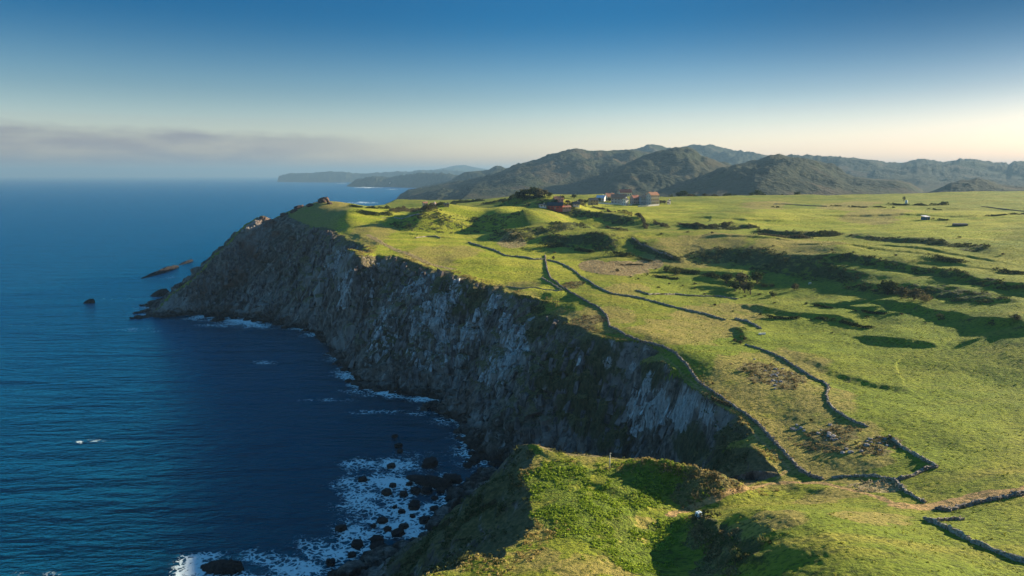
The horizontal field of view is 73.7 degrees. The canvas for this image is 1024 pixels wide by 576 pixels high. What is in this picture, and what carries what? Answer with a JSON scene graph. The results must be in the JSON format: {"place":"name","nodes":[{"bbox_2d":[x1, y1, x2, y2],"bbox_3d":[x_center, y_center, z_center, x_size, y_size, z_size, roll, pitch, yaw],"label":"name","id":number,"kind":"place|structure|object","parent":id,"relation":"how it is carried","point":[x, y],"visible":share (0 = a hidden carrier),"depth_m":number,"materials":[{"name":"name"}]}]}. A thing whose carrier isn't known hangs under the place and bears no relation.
{"place":"outdoors","nodes":[
{"label":"outdoors","id":0,"kind":"place"},
{"bbox_2d":[0,177,498,575],"bbox_3d":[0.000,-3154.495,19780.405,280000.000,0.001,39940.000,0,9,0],"label":"water","id":1,"kind":"structure","parent":0,"point":[185,445],"depth_m":346.61,"materials":[{"name":"blue liquid"}]},
{"bbox_2d":[84,299,94,303],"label":"sea rock","id":2,"kind":"object","parent":1,"relation":"in","point":[87,301],"visible":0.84,"depth_m":648.79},
{"bbox_2d":[141,265,178,278],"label":"sea rock","id":3,"kind":"object","parent":1,"relation":"in","point":[167,269],"visible":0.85,"depth_m":852.35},
{"bbox_2d":[151,288,168,296],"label":"sea rock","id":4,"kind":"object","parent":1,"relation":"in","point":[160,292],"visible":0.71,"depth_m":687.22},
{"bbox_2d":[210,315,224,321],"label":"sea rock","id":5,"kind":"object","parent":1,"relation":"in","point":[218,318],"visible":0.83,"depth_m":568.51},
{"bbox_2d":[200,559,243,575],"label":"sea rock","id":6,"kind":"object","parent":1,"relation":"in","point":[224,566],"visible":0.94,"depth_m":210.10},
{"bbox_2d":[326,558,334,565],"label":"rock","id":7,"kind":"object","parent":1,"relation":"in","point":[330,562],"visible":1,"depth_m":212.96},
{"bbox_2d":[335,524,346,531],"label":"rock","id":8,"kind":"object","parent":1,"relation":"in","point":[340,527],"visible":1,"depth_m":233.08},
{"bbox_2d":[348,551,355,557],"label":"rock","id":9,"kind":"object","parent":1,"relation":"in","point":[351,554],"visible":1,"depth_m":217.13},
{"bbox_2d":[351,539,363,549],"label":"rock","id":10,"kind":"object","parent":1,"relation":"in","point":[356,544],"visible":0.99,"depth_m":222.85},
{"bbox_2d":[358,476,367,481],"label":"rock","id":11,"kind":"object","parent":1,"relation":"in","point":[363,479],"visible":1,"depth_m":270.70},
{"bbox_2d":[370,535,383,542],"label":"rock","id":12,"kind":"object","parent":1,"relation":"in","point":[374,538],"visible":0.68,"depth_m":226.12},
{"bbox_2d":[370,541,384,549],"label":"rock","id":13,"kind":"object","parent":1,"relation":"in","point":[373,545],"visible":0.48,"depth_m":221.79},
{"bbox_2d":[377,516,387,523],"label":"rock","id":14,"kind":"object","parent":1,"relation":"in","point":[382,520],"visible":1,"depth_m":238.57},
{"bbox_2d":[381,488,391,495],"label":"rock","id":15,"kind":"object","parent":1,"relation":"in","point":[386,491],"visible":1,"depth_m":259.41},
{"bbox_2d":[383,526,391,531],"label":"rock","id":16,"kind":"object","parent":1,"relation":"in","point":[387,528],"visible":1,"depth_m":233.05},
{"bbox_2d":[387,462,395,468],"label":"rock","id":17,"kind":"object","parent":1,"relation":"in","point":[391,465],"visible":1,"depth_m":283.17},
{"bbox_2d":[391,527,404,537],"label":"rock","id":18,"kind":"object","parent":1,"relation":"in","point":[399,532],"visible":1,"depth_m":229.84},
{"bbox_2d":[399,490,407,497],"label":"rock","id":19,"kind":"object","parent":1,"relation":"in","point":[402,494],"visible":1,"depth_m":258.15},
{"bbox_2d":[398,523,408,528],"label":"rock","id":20,"kind":"object","parent":1,"relation":"in","point":[404,525],"visible":0.81,"depth_m":235.04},
{"bbox_2d":[408,499,419,510],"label":"rock","id":21,"kind":"object","parent":1,"relation":"in","point":[413,505],"visible":1,"depth_m":248.77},
{"bbox_2d":[410,486,420,494],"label":"rock","id":22,"kind":"object","parent":1,"relation":"in","point":[416,490],"visible":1,"depth_m":261.06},
{"bbox_2d":[419,515,429,523],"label":"rock","id":23,"kind":"object","parent":1,"relation":"in","point":[423,519],"visible":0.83,"depth_m":238.38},
{"bbox_2d":[421,486,432,494],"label":"rock","id":24,"kind":"object","parent":1,"relation":"in","point":[425,490],"visible":1,"depth_m":260.55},
{"bbox_2d":[406,475,451,488],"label":"sea rock","id":25,"kind":"object","parent":1,"relation":"in","point":[433,482],"visible":0.75,"depth_m":267.62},
{"bbox_2d":[421,456,437,467],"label":"rock","id":26,"kind":"object","parent":1,"relation":"in","point":[431,462],"visible":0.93,"depth_m":284.44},
{"bbox_2d":[436,487,444,493],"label":"rock","id":27,"kind":"object","parent":1,"relation":"in","point":[440,490],"visible":1,"depth_m":260.89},
{"bbox_2d":[438,475,451,485],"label":"rock","id":28,"kind":"object","parent":1,"relation":"in","point":[447,478],"visible":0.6,"depth_m":267.57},
{"bbox_2d":[449,473,462,483],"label":"rock","id":29,"kind":"object","parent":1,"relation":"in","point":[456,478],"visible":0.81,"depth_m":269.54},
{"bbox_2d":[463,461,471,467],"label":"rock","id":30,"kind":"object","parent":1,"relation":"in","point":[468,464],"visible":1,"depth_m":284.00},
{"bbox_2d":[469,455,480,463],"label":"rock","id":31,"kind":"object","parent":1,"relation":"in","point":[475,459],"visible":0.88,"depth_m":288.35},
{"bbox_2d":[0,0,1023,176],"label":"sky","id":32,"kind":"structure","parent":0,"point":[89,88],"materials":[{"name":"blue"}]},
{"bbox_2d":[130,191,1023,575],"bbox_3d":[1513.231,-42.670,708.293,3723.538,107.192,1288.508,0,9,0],"label":"ground","id":33,"kind":"structure","parent":0,"point":[892,513],"depth_m":288.30,"materials":[{"name":"plant"}]},
{"bbox_2d":[318,197,328,202],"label":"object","id":34,"kind":"object","parent":33,"relation":"on","point":[323,199],"visible":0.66,"depth_m":691.57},
{"bbox_2d":[348,204,389,208],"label":"hedge","id":35,"kind":"object","parent":33,"relation":"on","point":[385,207],"visible":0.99,"depth_m":663.10,"materials":[{"name":"green plant"}]},
{"bbox_2d":[352,209,393,215],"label":"hedge","id":36,"kind":"object","parent":33,"relation":"on","point":[370,212],"visible":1,"depth_m":628.30,"materials":[{"name":"green plant"}]},
{"bbox_2d":[389,203,438,212],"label":"hedge","id":37,"kind":"object","parent":33,"relation":"on","point":[422,208],"visible":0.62,"depth_m":658.82,"materials":[{"name":"green plant"}]},
{"bbox_2d":[155,226,674,458],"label":"cliff rock","id":38,"kind":"object","parent":33,"relation":"on","point":[491,322],"visible":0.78,"depth_m":396.15,"materials":[{"name":"stone"}]},
{"bbox_2d":[436,198,484,206],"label":"hedge","id":39,"kind":"object","parent":33,"relation":"on","point":[458,201],"visible":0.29,"depth_m":906.53,"materials":[{"name":"green plant"}]},
{"bbox_2d":[490,459,499,466],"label":"rock","id":40,"kind":"object","parent":33,"relation":"on","point":[494,462],"visible":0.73,"depth_m":285.79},
{"bbox_2d":[324,250,670,437],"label":"cliff rock","id":41,"kind":"object","parent":33,"relation":"on","point":[477,313],"visible":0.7,"depth_m":394.31,"materials":[{"name":"stone"}]},
{"bbox_2d":[482,195,514,204],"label":"hedge","id":42,"kind":"object","parent":33,"relation":"on","point":[505,199],"visible":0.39,"depth_m":830.36,"materials":[{"name":"green plant"}]},
{"bbox_2d":[468,242,543,259],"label":"stone wall","id":43,"kind":"structure","parent":33,"relation":"on","point":[479,245],"depth_m":489.90,"materials":[{"name":"grey stone"}]},
{"bbox_2d":[515,194,550,199],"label":"hedge","id":44,"kind":"object","parent":33,"relation":"on","point":[526,196],"visible":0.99,"depth_m":709.56,"materials":[{"name":"green plant"}]},
{"bbox_2d":[506,286,560,290],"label":"stone wall","id":45,"kind":"structure","parent":33,"relation":"on","point":[533,287],"depth_m":388.76,"materials":[{"name":"grey stone"}]},
{"bbox_2d":[533,188,542,195],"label":"tree","id":46,"kind":"object","parent":33,"relation":"on","point":[538,191],"visible":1,"depth_m":695.09,"materials":[{"name":"green plant"}]},
{"bbox_2d":[324,248,759,575],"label":"cliff scrub","id":47,"kind":"object","parent":33,"relation":"on","point":[472,512],"visible":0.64,"depth_m":181.66,"materials":[{"name":"green plant"}]},
{"bbox_2d":[537,242,565,247],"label":"hedge","id":48,"kind":"object","parent":33,"relation":"on","point":[550,245],"visible":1,"depth_m":518.01,"materials":[{"name":"green plant"}]},
{"bbox_2d":[547,201,562,211],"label":"house","id":49,"kind":"structure","parent":33,"relation":"on","point":[556,206],"depth_m":653.41,"materials":[{"name":"tile"}]},
{"bbox_2d":[553,195,563,203],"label":"house","id":50,"kind":"structure","parent":33,"relation":"on","point":[559,198],"depth_m":663.72,"materials":[{"name":"white tile"}]},
{"bbox_2d":[563,204,570,211],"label":"house","id":51,"kind":"structure","parent":33,"relation":"on","point":[567,207],"depth_m":654.50,"materials":[{"name":"white tile"}]},
{"bbox_2d":[350,245,792,575],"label":"tall grass","id":52,"kind":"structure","parent":33,"relation":"on","point":[539,526],"depth_m":164.04,"materials":[{"name":"plant"}]},
{"bbox_2d":[569,246,595,252],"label":"hedge","id":53,"kind":"object","parent":33,"relation":"on","point":[584,249],"visible":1,"depth_m":500.51,"materials":[{"name":"green plant"}]},
{"bbox_2d":[588,197,598,204],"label":"house","id":54,"kind":"structure","parent":33,"relation":"on","point":[593,201],"depth_m":755.57,"materials":[{"name":"tile"}]},
{"bbox_2d":[596,194,605,200],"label":"house","id":55,"kind":"structure","parent":33,"relation":"on","point":[603,197],"depth_m":822.83,"materials":[{"name":"white"}]},
{"bbox_2d":[605,226,627,230],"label":"hedge","id":56,"kind":"object","parent":33,"relation":"on","point":[616,228],"visible":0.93,"depth_m":556.97,"materials":[{"name":"green plant"}]},
{"bbox_2d":[524,452,709,575],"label":"weeds","id":57,"kind":"object","parent":33,"relation":"on","point":[584,498],"visible":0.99,"depth_m":145.97,"materials":[{"name":"green plant"}]},
{"bbox_2d":[611,193,626,202],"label":"house","id":58,"kind":"structure","parent":33,"relation":"on","point":[616,198],"depth_m":791.38,"materials":[{"name":"white tile"}]},
{"bbox_2d":[605,249,633,256],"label":"hedge","id":59,"kind":"object","parent":33,"relation":"on","point":[622,254],"visible":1,"depth_m":480.48,"materials":[{"name":"green plant"}]},
{"bbox_2d":[618,189,631,195],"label":"house","id":60,"kind":"structure","parent":33,"relation":"on","point":[628,192],"depth_m":892.47,"materials":[{"name":"white tile"}]},
{"bbox_2d":[621,197,628,205],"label":"house","id":61,"kind":"structure","parent":33,"relation":"on","point":[625,201],"depth_m":752.71,"materials":[{"name":"tile"}]},
{"bbox_2d":[606,209,647,228],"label":"hedge","id":62,"kind":"object","parent":33,"relation":"on","point":[641,217],"visible":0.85,"depth_m":622.93,"materials":[{"name":"green plant"}]},
{"bbox_2d":[366,231,901,491],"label":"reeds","id":63,"kind":"object","parent":33,"relation":"on","point":[617,273],"visible":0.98,"depth_m":449.19,"materials":[{"name":"plant"}]},
{"bbox_2d":[630,194,638,203],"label":"house","id":64,"kind":"structure","parent":33,"relation":"on","point":[634,199],"depth_m":778.35,"materials":[{"name":"white tile"}]},
{"bbox_2d":[548,259,725,319],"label":"stone wall","id":65,"kind":"structure","parent":33,"relation":"on","point":[643,298],"depth_m":364.03,"materials":[{"name":"grey stone"}]},
{"bbox_2d":[639,195,645,204],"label":"house","id":66,"kind":"structure","parent":33,"relation":"on","point":[642,200],"depth_m":771.73,"materials":[{"name":"tile"}]},
{"bbox_2d":[633,255,652,261],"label":"hedge","id":67,"kind":"object","parent":33,"relation":"on","point":[645,259],"visible":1,"depth_m":470.36,"materials":[{"name":"green plant"}]},
{"bbox_2d":[632,237,672,256],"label":"stone wall","id":68,"kind":"structure","parent":33,"relation":"on","point":[638,242],"depth_m":489.03,"materials":[{"name":"grey stone"}]},
{"bbox_2d":[646,191,659,204],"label":"house","id":69,"kind":"structure","parent":33,"relation":"on","point":[652,198],"depth_m":763.51,"materials":[{"name":"white tile"}]},
{"bbox_2d":[651,219,669,227],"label":"hedge","id":70,"kind":"object","parent":33,"relation":"on","point":[660,224],"visible":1,"depth_m":580.41,"materials":[{"name":"green plant"}]},
{"bbox_2d":[645,273,678,279],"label":"hedge","id":71,"kind":"object","parent":33,"relation":"on","point":[658,276],"visible":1,"depth_m":425.98,"materials":[{"name":"green plant"}]},
{"bbox_2d":[638,459,695,479],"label":"hedge","id":72,"kind":"object","parent":33,"relation":"on","point":[642,461],"visible":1,"depth_m":163.32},
{"bbox_2d":[670,268,680,274],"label":"bush","id":73,"kind":"object","parent":33,"relation":"on","point":[676,271],"visible":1,"depth_m":433.52,"materials":[{"name":"green plant"}]},
{"bbox_2d":[544,255,826,479],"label":"stone wall","id":74,"kind":"structure","parent":33,"relation":"on","point":[782,449],"depth_m":236.08,"materials":[{"name":"grey stone"}]},
{"bbox_2d":[635,289,738,298],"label":"stone wall","id":75,"kind":"structure","parent":33,"relation":"on","point":[685,294],"depth_m":379.94,"materials":[{"name":"grey stone"}]},
{"bbox_2d":[668,266,719,278],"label":"hedge","id":76,"kind":"object","parent":33,"relation":"on","point":[711,274],"visible":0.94,"depth_m":436.33,"materials":[{"name":"green plant"}]},
{"bbox_2d":[676,221,733,227],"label":"hedge","id":77,"kind":"object","parent":33,"relation":"on","point":[722,224],"visible":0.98,"depth_m":558.78,"materials":[{"name":"green plant"}]},
{"bbox_2d":[688,487,721,504],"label":"hedge","id":78,"kind":"object","parent":33,"relation":"on","point":[714,490],"visible":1,"depth_m":157.36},
{"bbox_2d":[390,198,1021,562],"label":"scrub","id":79,"kind":"object","parent":33,"relation":"on","point":[761,538],"visible":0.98,"depth_m":440.45,"materials":[{"name":"green plant"}]},
{"bbox_2d":[683,516,740,575],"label":"hedge","id":80,"kind":"object","parent":33,"relation":"on","point":[728,571],"visible":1,"depth_m":131.16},
{"bbox_2d":[701,392,731,411],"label":"hedge","id":81,"kind":"object","parent":33,"relation":"on","point":[714,399],"visible":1,"depth_m":223.68,"materials":[{"name":"green plant"}]},
{"bbox_2d":[711,471,721,480],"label":"hedge","id":82,"kind":"object","parent":33,"relation":"on","point":[714,476],"visible":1,"depth_m":161.44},
{"bbox_2d":[720,273,732,283],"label":"tree","id":83,"kind":"object","parent":33,"relation":"on","point":[726,277],"visible":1,"depth_m":412.17,"materials":[{"name":"green plant"}]},
{"bbox_2d":[561,281,900,575],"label":"bracken","id":84,"kind":"object","parent":33,"relation":"on","point":[737,529],"visible":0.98,"depth_m":184.90,"materials":[{"name":"plant"}]},
{"bbox_2d":[728,282,740,290],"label":"tree","id":85,"kind":"object","parent":33,"relation":"on","point":[735,285],"visible":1,"depth_m":393.67,"materials":[{"name":"green plant"}]},
{"bbox_2d":[733,271,748,282],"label":"tree","id":86,"kind":"object","parent":33,"relation":"on","point":[739,277],"visible":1,"depth_m":408.41,"materials":[{"name":"green plant"}]},
{"bbox_2d":[738,281,753,292],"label":"tree","id":87,"kind":"object","parent":33,"relation":"on","point":[743,285],"visible":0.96,"depth_m":390.29,"materials":[{"name":"green plant"}]},
{"bbox_2d":[734,317,761,328],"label":"stone wall","id":88,"kind":"structure","parent":33,"relation":"on","point":[751,323],"depth_m":325.08,"materials":[{"name":"grey stone"}]},
{"bbox_2d":[747,282,754,294],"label":"tree","id":89,"kind":"object","parent":33,"relation":"on","point":[750,287],"visible":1,"depth_m":386.32,"materials":[{"name":"green plant"}]},
{"bbox_2d":[746,271,764,282],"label":"tree","id":90,"kind":"object","parent":33,"relation":"on","point":[756,275],"visible":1,"depth_m":404.87,"materials":[{"name":"green plant"}]},
{"bbox_2d":[751,232,812,238],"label":"hedge","id":91,"kind":"object","parent":33,"relation":"on","point":[802,236],"visible":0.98,"depth_m":513.18,"materials":[{"name":"green plant"}]},
{"bbox_2d":[758,312,830,321],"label":"hedge","id":92,"kind":"object","parent":33,"relation":"on","point":[796,317],"visible":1,"depth_m":328.57,"materials":[{"name":"green plant"}]},
{"bbox_2d":[745,344,868,426],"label":"stone wall","id":93,"kind":"structure","parent":33,"relation":"on","point":[825,394],"depth_m":232.06,"materials":[{"name":"grey stone"}]},
{"bbox_2d":[804,302,832,307],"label":"hedge","id":94,"kind":"object","parent":33,"relation":"on","point":[824,306],"visible":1,"depth_m":345.91,"materials":[{"name":"green plant"}]},
{"bbox_2d":[810,230,840,236],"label":"hedge","id":95,"kind":"object","parent":33,"relation":"on","point":[834,233],"visible":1,"depth_m":523.14,"materials":[{"name":"green plant"}]},
{"bbox_2d":[830,318,874,328],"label":"hedge","id":96,"kind":"object","parent":33,"relation":"on","point":[847,322],"visible":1,"depth_m":309.93,"materials":[{"name":"green plant"}]},
{"bbox_2d":[853,309,886,313],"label":"hedge","id":97,"kind":"object","parent":33,"relation":"on","point":[870,312],"visible":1,"depth_m":321.97,"materials":[{"name":"green plant"}]},
{"bbox_2d":[848,205,893,207],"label":"hedge","id":98,"kind":"object","parent":33,"relation":"on","point":[866,207],"visible":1,"depth_m":684.39,"materials":[{"name":"green plant"}]},
{"bbox_2d":[830,473,927,502],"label":"stone wall","id":99,"kind":"structure","parent":33,"relation":"on","point":[910,493],"depth_m":160.76,"materials":[{"name":"grey stone"}]},
{"bbox_2d":[877,280,901,294],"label":"tree","id":100,"kind":"object","parent":33,"relation":"on","point":[889,286],"visible":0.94,"depth_m":351.57,"materials":[{"name":"green plant"}]},
{"bbox_2d":[893,286,909,298],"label":"bush","id":101,"kind":"object","parent":33,"relation":"on","point":[905,291],"visible":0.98,"depth_m":335.55,"materials":[{"name":"green plant"}]},
{"bbox_2d":[888,434,939,465],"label":"stone wall","id":102,"kind":"structure","parent":33,"relation":"on","point":[913,453],"depth_m":172.88,"materials":[{"name":"grey stone"}]},
{"bbox_2d":[907,288,925,299],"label":"bush","id":103,"kind":"object","parent":33,"relation":"on","point":[913,294],"visible":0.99,"depth_m":330.24,"materials":[{"name":"green plant"}]},
{"bbox_2d":[885,201,948,205],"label":"hedge","id":104,"kind":"object","parent":33,"relation":"on","point":[941,203],"visible":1,"depth_m":702.85,"materials":[{"name":"green plant"}]},
{"bbox_2d":[896,464,938,480],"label":"stone wall","id":105,"kind":"structure","parent":33,"relation":"on","point":[918,472],"depth_m":160.66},
{"bbox_2d":[920,294,931,300],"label":"bush","id":106,"kind":"object","parent":33,"relation":"on","point":[926,297],"visible":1,"depth_m":325.22,"materials":[{"name":"green plant"}]},
{"bbox_2d":[923,253,968,263],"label":"hedge","id":107,"kind":"object","parent":33,"relation":"on","point":[947,259],"visible":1,"depth_m":391.06,"materials":[{"name":"green plant"}]},
{"bbox_2d":[934,516,964,520],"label":"stone wall","id":108,"kind":"structure","parent":33,"relation":"on","point":[959,518],"depth_m":133.87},
{"bbox_2d":[952,223,967,225],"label":"shed","id":109,"kind":"structure","parent":33,"relation":"on","point":[959,224],"depth_m":543.11,"materials":[{"name":"tile"}]},
{"bbox_2d":[923,516,1023,562],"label":"stone wall","id":110,"kind":"structure","parent":33,"relation":"on","point":[962,535],"depth_m":120.89,"materials":[{"name":"grey stone"}]},
{"bbox_2d":[933,490,1023,511],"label":"stone wall","id":111,"kind":"structure","parent":33,"relation":"on","point":[980,501],"depth_m":142.25,"materials":[{"name":"grey stone"}]},
{"bbox_2d":[985,213,1023,215],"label":"hedge","id":112,"kind":"object","parent":33,"relation":"on","point":[1005,214],"visible":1,"depth_m":579.67,"materials":[{"name":"green plant"}]},
{"bbox_2d":[991,267,1023,273],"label":"hedge","id":113,"kind":"object","parent":33,"relation":"on","point":[1008,271],"visible":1,"depth_m":352.84,"materials":[{"name":"green plant"}]},
{"bbox_2d":[1009,314,1021,319],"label":"bush","id":114,"kind":"object","parent":33,"relation":"on","point":[1015,316],"visible":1,"depth_m":276.03,"materials":[{"name":"green plant"}]},
{"bbox_2d":[277,144,1023,199],"bbox_3d":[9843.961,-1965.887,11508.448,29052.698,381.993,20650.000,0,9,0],"label":"hills","id":115,"kind":"structure","parent":0,"point":[696,170],"depth_m":2750.63,"materials":[{"name":"plant"}]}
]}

